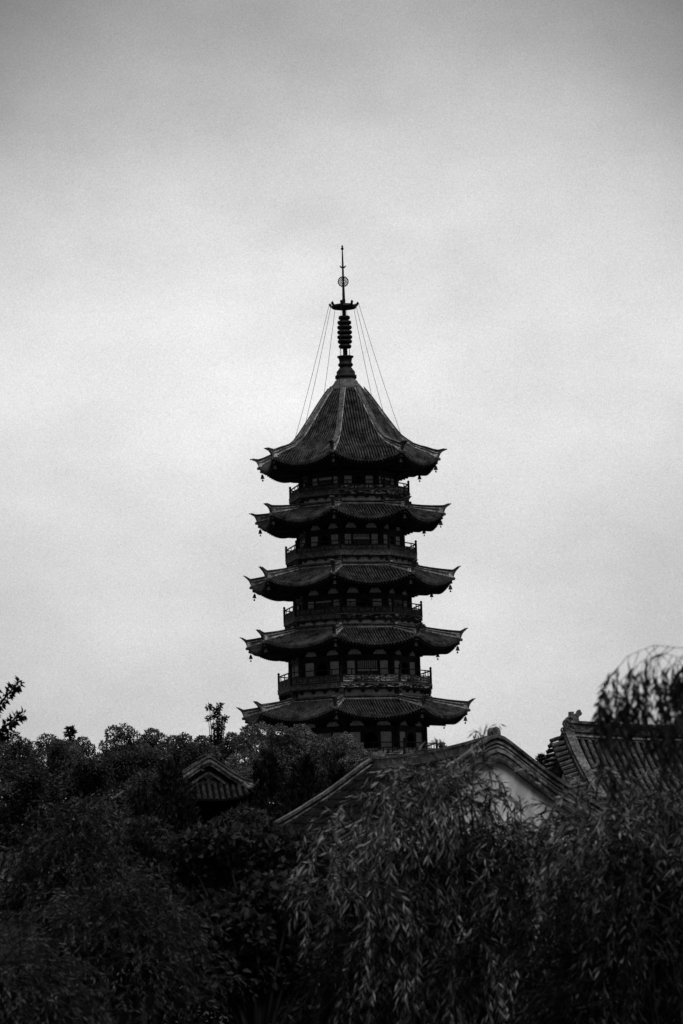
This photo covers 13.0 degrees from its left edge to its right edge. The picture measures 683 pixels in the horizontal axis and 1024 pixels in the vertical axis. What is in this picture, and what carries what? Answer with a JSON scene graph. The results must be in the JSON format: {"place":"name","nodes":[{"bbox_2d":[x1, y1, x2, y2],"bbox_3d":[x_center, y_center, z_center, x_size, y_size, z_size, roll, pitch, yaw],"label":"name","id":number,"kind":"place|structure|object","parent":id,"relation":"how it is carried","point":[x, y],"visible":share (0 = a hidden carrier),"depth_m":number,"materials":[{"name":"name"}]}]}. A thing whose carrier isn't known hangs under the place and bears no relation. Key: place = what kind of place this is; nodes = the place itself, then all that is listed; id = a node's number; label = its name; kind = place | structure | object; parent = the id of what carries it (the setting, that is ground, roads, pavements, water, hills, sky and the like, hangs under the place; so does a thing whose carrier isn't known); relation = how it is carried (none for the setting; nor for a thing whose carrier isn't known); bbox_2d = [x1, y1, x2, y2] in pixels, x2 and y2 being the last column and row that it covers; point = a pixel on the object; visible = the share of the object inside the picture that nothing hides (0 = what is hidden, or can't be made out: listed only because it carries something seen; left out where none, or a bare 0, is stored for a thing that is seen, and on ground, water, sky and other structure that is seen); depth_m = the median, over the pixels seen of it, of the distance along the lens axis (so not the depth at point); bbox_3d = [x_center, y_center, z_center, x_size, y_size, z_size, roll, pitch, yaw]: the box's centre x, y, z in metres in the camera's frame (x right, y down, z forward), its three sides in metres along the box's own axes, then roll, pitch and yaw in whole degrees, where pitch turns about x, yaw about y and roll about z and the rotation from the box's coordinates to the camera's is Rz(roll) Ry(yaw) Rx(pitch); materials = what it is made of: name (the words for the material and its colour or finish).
{"place":"outdoors","nodes":[
{"label":"outdoors","id":0,"kind":"place"},
{"bbox_2d":[0,847,50,1022],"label":"tree","id":1,"kind":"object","parent":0,"point":[3,859],"depth_m":51.28,"materials":[{"name":"plant"}]},
{"bbox_2d":[50,1002,227,1023],"bbox_3d":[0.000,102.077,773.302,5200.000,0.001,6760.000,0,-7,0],"label":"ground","id":2,"kind":"structure","parent":0,"point":[204,1014],"depth_m":95.26,"materials":[{"name":"soil"}]},
{"bbox_2d":[0,675,27,742],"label":"broadleaf tree","id":3,"kind":"object","parent":2,"relation":"on","point":[12,723],"visible":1,"depth_m":44.98,"materials":[{"name":"black plant"}]},
{"bbox_2d":[0,730,45,824],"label":"broadleaf tree","id":4,"kind":"object","parent":2,"relation":"on","point":[18,748],"visible":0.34,"depth_m":148.96,"materials":[{"name":"black plant"}]},
{"bbox_2d":[0,759,64,858],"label":"layered tree","id":5,"kind":"object","parent":2,"relation":"on","point":[30,783],"visible":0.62,"depth_m":98.58,"materials":[{"name":"black plant"}]},
{"bbox_2d":[25,733,82,805],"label":"broadleaf tree","id":6,"kind":"object","parent":2,"relation":"on","point":[57,754],"visible":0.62,"depth_m":146.88,"materials":[{"name":"black plant"}]},
{"bbox_2d":[0,899,138,1023],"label":"tree","id":7,"kind":"object","parent":2,"relation":"on","point":[16,1006],"visible":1,"depth_m":23.51,"materials":[{"name":"black plant"}]},
{"bbox_2d":[63,725,80,801],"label":"spiky tree","id":8,"kind":"object","parent":2,"relation":"on","point":[71,732],"visible":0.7,"depth_m":148.69,"materials":[{"name":"black plant"}]},
{"bbox_2d":[0,784,151,999],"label":"willow","id":9,"kind":"object","parent":2,"relation":"on","point":[63,867],"visible":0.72,"depth_m":35.55,"materials":[{"name":"black plant"}]},
{"bbox_2d":[47,752,116,841],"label":"layered tree","id":10,"kind":"object","parent":2,"relation":"on","point":[83,778],"visible":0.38,"depth_m":102.93,"materials":[{"name":"black plant"}]},
{"bbox_2d":[75,735,109,800],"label":"broadleaf tree","id":11,"kind":"object","parent":2,"relation":"on","point":[86,743],"visible":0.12,"depth_m":151.07,"materials":[{"name":"black plant"}]},
{"bbox_2d":[77,791,138,863],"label":"layered tree","id":12,"kind":"object","parent":2,"relation":"on","point":[117,808],"visible":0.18,"depth_m":85.06,"materials":[{"name":"black plant"}]},
{"bbox_2d":[98,722,152,798],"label":"broadleaf tree","id":13,"kind":"object","parent":2,"relation":"on","point":[115,741],"visible":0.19,"depth_m":143.77,"materials":[{"name":"black plant"}]},
{"bbox_2d":[0,856,257,1023],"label":"willow","id":14,"kind":"object","parent":2,"relation":"on","point":[129,956],"visible":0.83,"depth_m":27.43,"materials":[{"name":"black plant"}]},
{"bbox_2d":[100,748,162,783],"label":"layered tree","id":15,"kind":"object","parent":2,"relation":"on","point":[126,764],"visible":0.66,"depth_m":122.53,"materials":[{"name":"black plant"}]},
{"bbox_2d":[0,797,273,871],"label":"undergrowth","id":16,"kind":"object","parent":2,"relation":"on","point":[64,809],"depth_m":114.73,"materials":[{"name":"black plant"}]},
{"bbox_2d":[120,769,158,794],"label":"layered tree","id":17,"kind":"object","parent":2,"relation":"on","point":[140,780],"visible":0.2,"depth_m":105.21,"materials":[{"name":"black plant"}]},
{"bbox_2d":[100,813,192,1023],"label":"shrub","id":18,"kind":"object","parent":2,"relation":"on","point":[153,845],"visible":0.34,"depth_m":43.41,"materials":[{"name":"black plant"}]},
{"bbox_2d":[140,727,173,762],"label":"broadleaf tree","id":19,"kind":"object","parent":2,"relation":"on","point":[155,744],"visible":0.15,"depth_m":150.23,"materials":[{"name":"black plant"}]},
{"bbox_2d":[34,865,280,1023],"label":"undergrowth","id":20,"kind":"object","parent":2,"relation":"on","point":[194,894],"visible":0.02,"depth_m":60.51,"materials":[{"name":"black plant"}]},
{"bbox_2d":[147,757,202,1023],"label":"cypress","id":21,"kind":"object","parent":2,"relation":"on","point":[173,796],"visible":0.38,"depth_m":91.22,"materials":[{"name":"black plant"}]},
{"bbox_2d":[168,732,192,771],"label":"broadleaf tree","id":22,"kind":"object","parent":2,"relation":"on","point":[180,742],"visible":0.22,"depth_m":153.65,"materials":[{"name":"black plant"}]},
{"bbox_2d":[179,735,223,778],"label":"broadleaf tree","id":23,"kind":"object","parent":2,"relation":"on","point":[196,749],"visible":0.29,"depth_m":151.79,"materials":[{"name":"black plant"}]},
{"bbox_2d":[173,754,258,916],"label":"pavilion","id":24,"kind":"structure","parent":2,"relation":"on","point":[220,786],"depth_m":109.66,"materials":[{"name":"tile"}]},
{"bbox_2d":[204,702,229,745],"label":"lone conifer","id":25,"kind":"object","parent":2,"relation":"on","point":[219,727],"visible":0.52,"depth_m":155.73,"materials":[{"name":"black plant"}]},
{"bbox_2d":[217,732,243,766],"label":"broadleaf tree","id":26,"kind":"object","parent":2,"relation":"on","point":[225,748],"visible":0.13,"depth_m":153.12,"materials":[{"name":"black plant"}]},
{"bbox_2d":[204,802,287,1007],"bbox_3d":[-1.647,7.783,51.459,1.640,5.607,1.111,4,-8,-28],"label":"shrub","id":27,"kind":"object","parent":2,"relation":"on","point":[248,817],"visible":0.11,"depth_m":51.69,"materials":[{"name":"black plant"}]},
{"bbox_2d":[225,722,279,796],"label":"camphor tree","id":28,"kind":"object","parent":2,"relation":"on","point":[256,737],"visible":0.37,"depth_m":133.93,"materials":[{"name":"black plant"}]},
{"bbox_2d":[162,818,345,1021],"bbox_3d":[-1.010,6.223,36.506,2.367,4.942,1.541,0,-7,0],"label":"broadleaf tree","id":29,"kind":"object","parent":2,"relation":"on","point":[242,846],"visible":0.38,"depth_m":36.52,"materials":[{"name":"black plant"}]},
{"bbox_2d":[177,867,348,1023],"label":"broadleaf tree","id":30,"kind":"object","parent":2,"relation":"on","point":[261,972],"visible":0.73,"depth_m":29.51,"materials":[{"name":"black plant"}]},
{"bbox_2d":[266,723,331,804],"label":"camphor tree","id":31,"kind":"object","parent":2,"relation":"on","point":[291,739],"visible":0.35,"depth_m":131.04,"materials":[{"name":"black plant"}]},
{"bbox_2d":[311,731,368,779],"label":"camphor tree","id":32,"kind":"object","parent":2,"relation":"on","point":[337,747],"visible":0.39,"depth_m":129.03,"materials":[{"name":"black plant"}]},
{"bbox_2d":[236,245,475,800],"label":"pagoda","id":33,"kind":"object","parent":2,"relation":"on","point":[368,685],"visible":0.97,"depth_m":217.28,"materials":[{"name":"wood"}]},
{"bbox_2d":[270,727,653,850],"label":"gabled hall","id":34,"kind":"structure","parent":2,"relation":"on","point":[504,754],"depth_m":60.04,"materials":[{"name":"tile"}]},
{"bbox_2d":[269,724,677,1023],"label":"willow","id":35,"kind":"object","parent":2,"relation":"on","point":[437,916],"visible":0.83,"depth_m":24.35,"materials":[{"name":"black plant"}]},
{"bbox_2d":[269,837,682,1023],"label":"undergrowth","id":36,"kind":"object","parent":2,"relation":"on","point":[306,1017],"visible":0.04,"depth_m":42.23,"materials":[{"name":"black plant"}]},
{"bbox_2d":[535,753,544,764],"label":"treetop","id":37,"kind":"object","parent":2,"relation":"on","point":[539,758],"visible":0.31,"depth_m":129.58,"materials":[{"name":"black plant"}]},
{"bbox_2d":[454,765,682,1023],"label":"willow","id":38,"kind":"object","parent":2,"relation":"on","point":[643,965],"visible":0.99,"depth_m":21.57,"materials":[{"name":"black plant"}]},
{"bbox_2d":[542,710,682,858],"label":"ridged hall","id":39,"kind":"structure","parent":2,"relation":"on","point":[573,751],"depth_m":89.14,"materials":[{"name":"tile"}]},
{"bbox_2d":[585,645,682,816],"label":"willow","id":40,"kind":"object","parent":2,"relation":"on","point":[627,715],"visible":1,"depth_m":13.98,"materials":[{"name":"black plant"}]},
{"bbox_2d":[121,785,167,864],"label":"tree","id":41,"kind":"object","parent":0,"point":[141,800],"visible":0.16,"depth_m":89.39,"materials":[{"name":"black plant"}]},
{"bbox_2d":[239,747,293,822],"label":"tree","id":42,"kind":"object","parent":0,"point":[268,773],"visible":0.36,"depth_m":111.27,"materials":[{"name":"black plant"}]},
{"bbox_2d":[273,752,327,820],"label":"tree","id":43,"kind":"object","parent":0,"point":[303,775],"visible":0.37,"depth_m":107.32,"materials":[{"name":"black plant"}]},
{"bbox_2d":[313,761,348,795],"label":"tree","id":44,"kind":"object","parent":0,"point":[333,776],"visible":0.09,"depth_m":105.49,"materials":[{"name":"black plant"}]},
{"bbox_2d":[0,0,682,824],"label":"sky","id":45,"kind":"structure","parent":0,"point":[184,183],"materials":[{"name":"grey"}]}
]}

